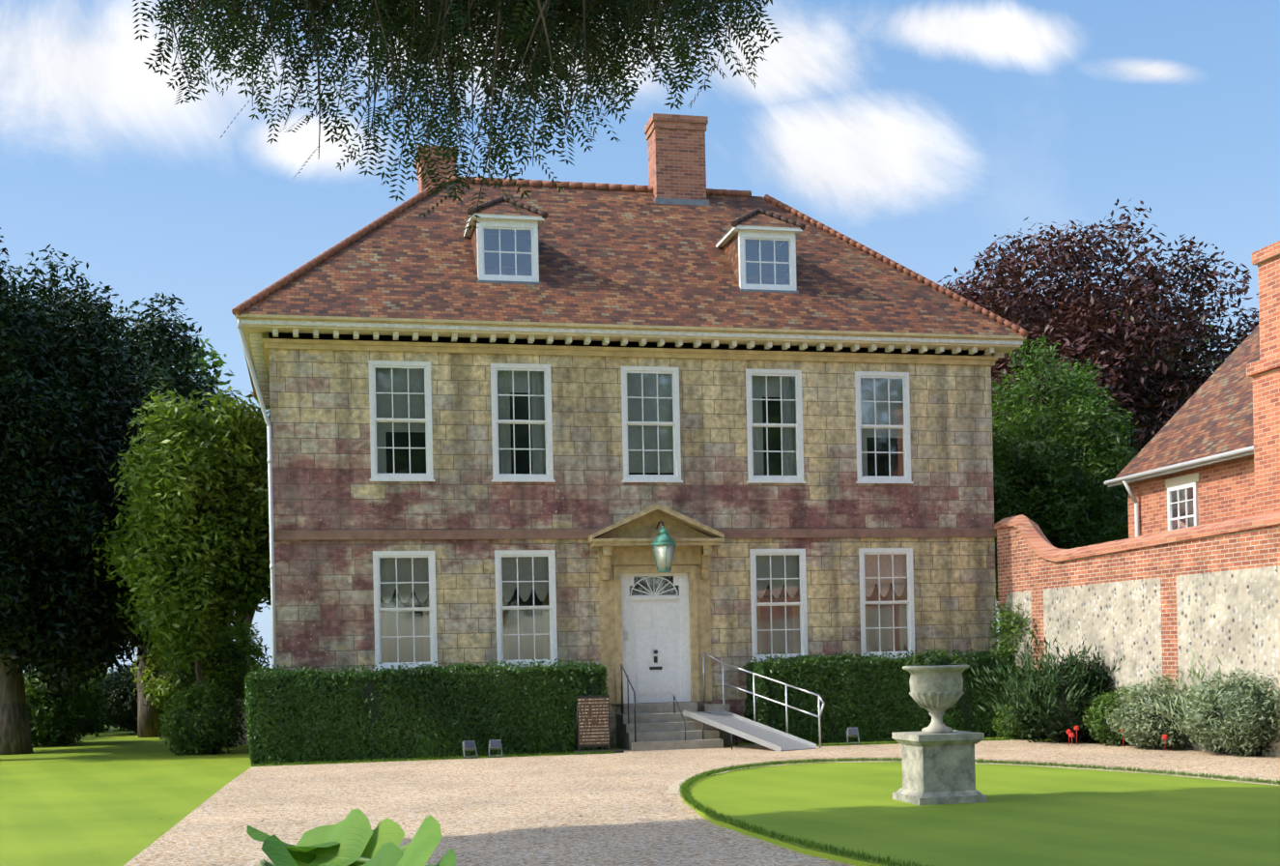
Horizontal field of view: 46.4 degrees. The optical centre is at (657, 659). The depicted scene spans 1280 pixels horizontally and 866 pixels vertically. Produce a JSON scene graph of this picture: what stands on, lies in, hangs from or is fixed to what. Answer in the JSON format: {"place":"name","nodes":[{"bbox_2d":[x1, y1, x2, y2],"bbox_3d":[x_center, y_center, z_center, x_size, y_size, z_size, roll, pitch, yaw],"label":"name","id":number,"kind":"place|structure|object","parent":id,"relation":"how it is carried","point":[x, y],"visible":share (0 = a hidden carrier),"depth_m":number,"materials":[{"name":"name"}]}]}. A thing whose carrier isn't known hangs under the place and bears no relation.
{"place":"outdoors","nodes":[
{"label":"outdoors","id":0,"kind":"place"},
{"bbox_2d":[230,698,248,744],"bbox_3d":[-9.797,1.427,34.081,1.400,1.030,0.500,-1,0,-13],"label":"bush","id":1,"kind":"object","parent":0,"point":[244,735],"depth_m":33.97,"materials":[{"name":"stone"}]},
{"bbox_2d":[246,808,456,865],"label":"leaf shrub","id":2,"kind":"object","parent":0,"point":[351,838],"depth_m":2.44,"materials":[{"name":"green plant"}]},
{"bbox_2d":[0,675,1116,865],"bbox_3d":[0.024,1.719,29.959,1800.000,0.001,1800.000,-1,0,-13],"label":"terrain","id":3,"kind":"structure","parent":0,"point":[113,793],"depth_m":21.15,"materials":[{"name":"green plant"}]},
{"bbox_2d":[0,646,33,753],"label":"yew wood","id":4,"kind":"object","parent":3,"relation":"on","point":[14,732],"visible":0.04,"depth_m":32.15,"materials":[{"name":"brown plant"}]},
{"bbox_2d":[0,243,158,696],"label":"yew leaves","id":5,"kind":"object","parent":4,"relation":"attached to","point":[80,627],"visible":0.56,"depth_m":31.05,"materials":[{"name":"green plant"}]},
{"bbox_2d":[23,668,110,746],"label":"shrub leaves","id":6,"kind":"object","parent":3,"relation":"on","point":[94,705],"depth_m":35.22,"materials":[{"name":"green plant"}]},
{"bbox_2d":[37,662,117,730],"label":"shrub leaves","id":7,"kind":"object","parent":3,"relation":"on","point":[100,674],"depth_m":43.26,"materials":[{"name":"green plant"}]},
{"bbox_2d":[96,662,166,733],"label":"leaves","id":8,"kind":"object","parent":3,"relation":"on","point":[116,690],"depth_m":40.19,"materials":[{"name":"green plant"}]},
{"bbox_2d":[137,631,164,737],"bbox_3d":[-13.002,-1.905,38.851,2.493,7.898,4.099,-1,0,43],"label":"yew wood","id":9,"kind":"object","parent":3,"relation":"on","point":[148,721],"visible":0.1,"depth_m":38.93,"materials":[{"name":"brown plant"}]},
{"bbox_2d":[125,385,170,442],"bbox_3d":[-13.433,-4.009,39.210,3.044,6.213,3.426,-1,0,8],"label":"yew","id":10,"kind":"object","parent":9,"relation":"on","point":[152,395],"depth_m":38.63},
{"bbox_2d":[107,292,265,648],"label":"yew leaves","id":11,"kind":"object","parent":9,"relation":"attached to","point":[165,355],"visible":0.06,"depth_m":38.71,"materials":[{"name":"green plant"}]},
{"bbox_2d":[56,296,268,657],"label":"tree leaves","id":12,"kind":"object","parent":3,"relation":"on","point":[201,359],"depth_m":59.07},
{"bbox_2d":[129,610,272,714],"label":"shrub leaves","id":13,"kind":"object","parent":3,"relation":"on","point":[246,643],"depth_m":38.86,"materials":[{"name":"green plant"}]},
{"bbox_2d":[157,677,247,755],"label":"shrub leaves","id":14,"kind":"object","parent":3,"relation":"on","point":[204,689],"depth_m":30.19,"materials":[{"name":"green plant"}]},
{"bbox_2d":[177,486,238,753],"bbox_3d":[-9.294,-0.872,30.901,1.545,5.610,1.570,-1,0,13],"label":"tree trunk","id":15,"kind":"object","parent":3,"relation":"on","point":[198,671],"visible":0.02,"depth_m":30.79,"materials":[{"name":"brown plant"}]},
{"bbox_2d":[90,380,271,671],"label":"lime tree leaves","id":16,"kind":"object","parent":15,"relation":"attached to","point":[184,454],"visible":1,"depth_m":30.04,"materials":[{"name":"green plant"}]},
{"bbox_2d":[166,485,232,613],"bbox_3d":[-9.434,-2.405,30.965,1.421,2.965,1.326,-1,0,-13],"label":"lime tree","id":17,"kind":"object","parent":15,"relation":"attached to","point":[174,563],"depth_m":30.40,"materials":[{"name":"green plant"}]},
{"bbox_2d":[235,582,262,662],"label":"green wood","id":18,"kind":"object","parent":3,"relation":"on","point":[248,618],"depth_m":46.40,"materials":[{"name":"green plant"}]},
{"bbox_2d":[199,417,269,583],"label":"green leaves","id":19,"kind":"object","parent":18,"relation":"on","point":[264,471],"visible":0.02,"depth_m":44.85,"materials":[{"name":"green plant"}]},
{"bbox_2d":[246,391,270,426],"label":"tree leaves","id":20,"kind":"object","parent":3,"relation":"on","point":[269,410],"depth_m":69.99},
{"bbox_2d":[243,657,608,764],"bbox_3d":[-4.281,0.936,28.164,6.726,1.854,1.590,-1,0,-13],"label":"hedge","id":21,"kind":"object","parent":3,"relation":"on","point":[469,670],"depth_m":27.49,"materials":[{"name":"green plant"}]},
{"bbox_2d":[462,739,478,758],"bbox_3d":[-3.412,1.645,27.197,0.256,0.336,0.128,-1,-25,-23],"label":"floodlight","id":22,"kind":"object","parent":3,"relation":"on","point":[469,745],"visible":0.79,"depth_m":27.18,"materials":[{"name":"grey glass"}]},
{"bbox_2d":[488,739,502,757],"bbox_3d":[-2.956,1.634,27.302,0.256,0.336,0.128,-1,-25,-8],"label":"floodlight","id":23,"kind":"object","parent":3,"relation":"on","point":[495,744],"visible":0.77,"depth_m":27.28,"materials":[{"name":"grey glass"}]},
{"bbox_2d":[573,694,624,754],"bbox_3d":[-1.113,1.204,27.965,0.860,1.080,0.552,-1,0,-13],"label":"welcome sign board","id":24,"kind":"object","parent":3,"relation":"on","point":[592,726],"visible":0.92,"depth_m":27.78,"materials":[{"name":"brown wood"}]},
{"bbox_2d":[268,348,996,746],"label":"house walls","id":25,"kind":"structure","parent":3,"relation":"on","point":[321,478],"depth_m":29.70,"materials":[{"name":"beige stone"}]},
{"bbox_2d":[237,318,277,668],"bbox_3d":[-7.480,-2.222,27.988,0.122,8.220,0.701,-1,0,40],"label":"drainpipe","id":26,"kind":"object","parent":25,"relation":"attached to","point":[270,496],"visible":0.81,"depth_m":28.18,"materials":[{"name":"white paint"}]},
{"bbox_2d":[368,360,435,481],"bbox_3d":[-4.963,-4.607,28.932,1.250,2.325,0.250,-1,0,-13],"label":"window","id":27,"kind":"structure","parent":25,"relation":"attached to","point":[400,395],"depth_m":28.96,"materials":[{"name":"white paint"}]},
{"bbox_2d":[372,550,437,670],"bbox_3d":[-4.880,-0.948,28.932,1.250,2.305,0.250,-1,0,-13],"label":"ground floor window","id":28,"kind":"structure","parent":25,"relation":"attached to","point":[404,574],"depth_m":28.96,"materials":[{"name":"white paint"}]},
{"bbox_2d":[490,363,555,482],"bbox_3d":[-2.673,-4.659,29.454,1.250,2.325,0.250,-1,0,-13],"label":"window","id":29,"kind":"structure","parent":25,"relation":"attached to","point":[532,379],"depth_m":29.48,"materials":[{"name":"white paint"}]},
{"bbox_2d":[494,549,557,666],"bbox_3d":[-2.590,-1.000,29.454,1.250,2.305,0.250,-1,0,-13],"label":"ground floor window","id":30,"kind":"structure","parent":25,"relation":"attached to","point":[525,573],"depth_m":29.48,"materials":[{"name":"white paint"}]},
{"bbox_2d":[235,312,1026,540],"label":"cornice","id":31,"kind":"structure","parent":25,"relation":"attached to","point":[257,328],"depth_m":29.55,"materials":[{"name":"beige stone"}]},
{"bbox_2d":[240,182,1026,355],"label":"house roof","id":32,"kind":"structure","parent":25,"relation":"on","point":[613,257],"depth_m":30.88,"materials":[{"name":"brown tile"}]},
{"bbox_2d":[414,144,458,193],"bbox_3d":[-5.134,-9.927,34.998,0.920,4.020,1.270,-1,0,-13],"label":"chimney","id":33,"kind":"object","parent":32,"relation":"on","point":[421,186],"visible":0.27,"depth_m":34.43,"materials":[{"name":"brick"}]},
{"bbox_2d":[462,195,547,284],"bbox_3d":[-3.205,-8.494,30.865,1.616,1.974,2.260,-1,0,-13],"label":"dormer","id":34,"kind":"object","parent":32,"relation":"on","point":[503,233],"visible":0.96,"depth_m":30.04,"materials":[{"name":"white paint"}]},
{"bbox_2d":[231,175,1029,397],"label":"roof ridge tiles","id":35,"kind":"object","parent":32,"relation":"on","point":[252,300],"visible":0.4,"depth_m":32.32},
{"bbox_2d":[644,113,709,205],"bbox_3d":[0.445,-11.254,34.020,1.270,2.220,0.920,-1,0,-13],"label":"chimney","id":36,"kind":"object","parent":32,"relation":"on","point":[676,158],"visible":0.81,"depth_m":33.63,"materials":[{"name":"brick"}]},
{"bbox_2d":[715,206,805,293],"bbox_3d":[2.098,-8.614,32.074,1.616,1.974,2.260,-1,0,-13],"label":"dormer","id":37,"kind":"object","parent":32,"relation":"on","point":[758,241],"visible":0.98,"depth_m":31.26,"materials":[{"name":"white paint"}]},
{"bbox_2d":[385,392,907,661],"bbox_3d":[-0.906,-2.336,33.635,14.200,7.550,7.060,-1,0,-13],"label":"window interior","id":38,"kind":"object","parent":25,"relation":"in","point":[519,413],"depth_m":29.68,"materials":[{"name":"white fabric"}]},
{"bbox_2d":[620,366,682,482],"bbox_3d":[-0.135,-4.717,30.018,1.250,2.325,0.220,-1,0,-13],"label":"window","id":39,"kind":"structure","parent":25,"relation":"attached to","point":[650,410],"depth_m":30.07,"materials":[{"name":"white paint"}]},
{"bbox_2d":[587,502,724,703],"bbox_3d":[0.011,-1.122,29.735,2.680,3.960,0.460,-1,0,-13],"label":"door surround","id":40,"kind":"object","parent":25,"relation":"attached to","point":[627,548],"visible":1,"depth_m":29.78,"materials":[{"name":"beige stone"}]},
{"bbox_2d":[651,520,676,571],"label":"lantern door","id":41,"kind":"structure","parent":40,"relation":"hanging from","point":[663,543],"depth_m":29.25,"materials":[{"name":"teal metal"}]},
{"bbox_2d":[620,572,691,703],"bbox_3d":[-0.038,-0.440,30.018,1.420,2.600,0.120,-1,0,-13],"label":"front door","id":42,"kind":"structure","parent":25,"relation":"attached to","point":[656,656],"depth_m":30.03,"materials":[{"name":"white paint"}]},
{"bbox_2d":[745,368,806,483],"bbox_3d":[2.396,-4.774,30.610,1.250,2.325,0.250,-1,0,-13],"label":"window","id":43,"kind":"structure","parent":25,"relation":"attached to","point":[784,385],"depth_m":30.64,"materials":[{"name":"white paint"}]},
{"bbox_2d":[749,548,808,661],"bbox_3d":[2.479,-1.115,30.610,1.250,2.305,0.250,-1,0,-13],"label":"ground floor window","id":44,"kind":"structure","parent":25,"relation":"attached to","point":[775,569],"depth_m":30.64,"materials":[{"name":"white paint"}]},
{"bbox_2d":[854,370,913,483],"bbox_3d":[4.686,-4.826,31.133,1.250,2.325,0.250,-1,0,-13],"label":"window","id":45,"kind":"structure","parent":25,"relation":"attached to","point":[882,401],"depth_m":31.17,"materials":[{"name":"white paint"}]},
{"bbox_2d":[858,547,914,658],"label":"ground floor window","id":46,"kind":"structure","parent":25,"relation":"attached to","point":[882,568],"depth_m":31.17,"materials":[{"name":"white paint"}]},
{"bbox_2d":[616,701,730,750],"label":"entrance steps","id":47,"kind":"structure","parent":3,"relation":"on","point":[660,725],"depth_m":28.97,"materials":[{"name":"stone"}]},
{"bbox_2d":[620,663,685,741],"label":"stair handrails","id":48,"kind":"object","parent":47,"relation":"on","point":[628,679],"visible":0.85,"depth_m":28.90,"materials":[{"name":"black metal"}]},
{"bbox_2d":[123,739,1279,865],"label":"gravel drive","id":49,"kind":"structure","parent":3,"relation":"on","point":[524,792],"depth_m":18.50,"materials":[{"name":"beige gravel"}]},
{"bbox_2d":[94,744,1272,864],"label":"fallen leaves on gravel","id":50,"kind":"object","parent":49,"relation":"on","point":[490,796],"visible":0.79,"depth_m":17.25,"materials":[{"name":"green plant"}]},
{"bbox_2d":[682,708,816,750],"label":"access ramp","id":51,"kind":"structure","parent":49,"relation":"on","point":[765,735],"depth_m":28.37,"materials":[{"name":"metal"}]},
{"bbox_2d":[702,651,824,747],"bbox_3d":[2.069,0.740,28.956,0.158,1.864,3.190,-1,0,-43],"label":"ramp handrail","id":52,"kind":"object","parent":51,"relation":"on","point":[785,703],"visible":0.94,"depth_m":28.88,"materials":[{"name":"grey metal"}]},
{"bbox_2d":[251,736,1279,865],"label":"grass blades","id":53,"kind":"object","parent":49,"relation":"on","point":[689,798],"visible":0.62,"depth_m":20.25,"materials":[{"name":"green plant"}]},
{"bbox_2d":[665,760,1279,793],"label":"sand path ring","id":54,"kind":"object","parent":49,"relation":"on","point":[674,787],"visible":0.23,"depth_m":20.47,"materials":[{"name":"beige sand"}]},
{"bbox_2d":[682,761,1279,865],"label":"oval lawn","id":55,"kind":"structure","parent":49,"relation":"on","point":[1033,815],"depth_m":15.18,"materials":[{"name":"green plant"}]},
{"bbox_2d":[891,664,987,804],"bbox_3d":[3.179,0.835,16.939,0.800,1.545,0.800,-1,0,-13],"label":"garden urn on pedestal","id":56,"kind":"object","parent":55,"relation":"on","point":[938,759],"visible":0.98,"depth_m":16.66,"materials":[{"name":"stone"}]},
{"bbox_2d":[905,648,968,671],"bbox_3d":[3.184,0.022,17.016,0.712,0.307,0.591,-1,0,-24],"label":"urn planting","id":57,"kind":"object","parent":56,"relation":"on","point":[932,657],"visible":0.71,"depth_m":16.91,"materials":[{"name":"green plant"}]},
{"bbox_2d":[1066,725,1167,751],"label":"red flowers","id":58,"kind":"object","parent":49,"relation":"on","point":[1076,728],"visible":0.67,"depth_m":26.72,"materials":[{"name":"red plant"}]},
{"bbox_2d":[846,727,860,743],"bbox_3d":[3.782,1.481,28.836,0.256,0.336,0.128,-1,-25,2],"label":"floodlight","id":59,"kind":"object","parent":3,"relation":"on","point":[852,731],"visible":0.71,"depth_m":28.82,"materials":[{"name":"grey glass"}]},
{"bbox_2d":[742,647,1016,744],"bbox_3d":[4.546,0.722,30.251,5.521,1.890,1.442,-1,0,-13],"label":"hedge","id":60,"kind":"object","parent":3,"relation":"on","point":[823,661],"depth_m":29.55,"materials":[{"name":"green plant"}]},
{"bbox_2d":[991,700,1047,739],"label":"low border leaves","id":61,"kind":"object","parent":3,"relation":"on","point":[1009,732],"depth_m":29.29,"materials":[{"name":"green plant"}]},
{"bbox_2d":[963,631,1128,741],"bbox_3d":[7.577,0.521,27.914,3.970,2.151,4.123,-1,0,-13],"label":"juniper shrub","id":62,"kind":"object","parent":3,"relation":"on","point":[1012,681],"visible":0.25,"depth_m":27.63,"materials":[{"name":"green plant"}]},
{"bbox_2d":[1008,647,1112,743],"bbox_3d":[7.760,0.768,28.026,2.179,1.991,2.031,-1,0,-13],"label":"shrub","id":63,"kind":"object","parent":3,"relation":"on","point":[1034,728],"depth_m":27.52,"materials":[{"name":"green plant"}]},
{"bbox_2d":[991,335,1139,586],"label":"green tree leaves","id":64,"kind":"object","parent":3,"relation":"on","point":[1085,412],"depth_m":36.22,"materials":[{"name":"green plant"}]},
{"bbox_2d":[995,427,1137,612],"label":"green tree leaves","id":65,"kind":"object","parent":3,"relation":"on","point":[1121,524],"depth_m":39.83,"materials":[{"name":"green plant"}]},
{"bbox_2d":[937,199,1259,471],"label":"copper beech","id":66,"kind":"object","parent":3,"relation":"on","point":[1082,306],"depth_m":45.21,"materials":[{"name":"purple plant"}]},
{"bbox_2d":[1081,685,1133,745],"bbox_3d":[8.366,1.039,26.863,1.458,1.179,1.578,-1,0,-13],"label":"shrub","id":67,"kind":"object","parent":3,"relation":"on","point":[1095,712],"depth_m":26.64,"materials":[{"name":"green plant"}]},
{"bbox_2d":[994,510,1279,756],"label":"garden wall","id":68,"kind":"structure","parent":3,"relation":"on","point":[1163,603],"depth_m":25.98,"materials":[{"name":"brick"}]},
{"bbox_2d":[987,598,1039,699],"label":"wall climber leaves","id":69,"kind":"object","parent":68,"relation":"attached to","point":[1006,623],"visible":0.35,"depth_m":30.41,"materials":[{"name":"green plant"}]},
{"bbox_2d":[1101,674,1195,749],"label":"silver shrub leaves","id":70,"kind":"object","parent":3,"relation":"on","point":[1143,740],"depth_m":25.26,"materials":[{"name":"plant"}]},
{"bbox_2d":[1122,649,1223,751],"bbox_3d":[9.244,0.676,24.743,2.474,1.777,2.994,-1,0,34],"label":"shrub","id":71,"kind":"object","parent":3,"relation":"on","point":[1184,687],"visible":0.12,"depth_m":24.54,"materials":[{"name":"green plant"}]},
{"bbox_2d":[1114,290,1242,521],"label":"tree leaves","id":72,"kind":"object","parent":3,"relation":"on","point":[1197,359],"depth_m":61.11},
{"bbox_2d":[1103,240,1279,538],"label":"brick cottage","id":73,"kind":"structure","parent":3,"relation":"on","point":[1219,431],"depth_m":27.23,"materials":[{"name":"brick"}]},
{"bbox_2d":[1165,472,1200,530],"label":"window","id":74,"kind":"structure","parent":73,"relation":"attached to","point":[1182,507],"depth_m":28.03,"materials":[{"name":"white paint"}]},
{"bbox_2d":[1177,666,1279,756],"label":"silver shrub leaves","id":75,"kind":"object","parent":3,"relation":"on","point":[1196,721],"depth_m":23.21,"materials":[{"name":"plant"}]},
{"bbox_3d":[-13.743,-2.830,30.311,1.749,9.721,1.498,-1,0,-13],"label":"tall conifer","id":76,"kind":"object","parent":3,"relation":"on","visible":0},
{"bbox_2d":[0,227,78,662],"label":"tall conifer leaves","id":77,"kind":"object","parent":76,"relation":"attached to","point":[17,336],"visible":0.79,"depth_m":29.43,"materials":[{"name":"green plant"}]},
{"bbox_2d":[0,0,1279,673],"label":"sky","id":78,"kind":"structure","parent":0,"point":[920,132],"materials":[{"name":"blue"}]},
{"bbox_3d":[-8.477,-5.105,8.100,10.344,14.404,5.186,-1,0,-13],"label":"shade tree wood","id":79,"kind":"object","parent":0,"visible":0},
{"bbox_2d":[164,0,746,204],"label":"overhanging branch","id":80,"kind":"object","parent":79,"relation":"attached to","point":[540,8],"visible":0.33,"depth_m":8.11,"materials":[{"name":"green plant"}]},
{"bbox_2d":[132,0,783,229],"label":"overhang leaflets","id":81,"kind":"object","parent":80,"relation":"attached to","point":[596,9],"visible":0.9,"depth_m":8.16,"materials":[{"name":"green plant"}]}
]}

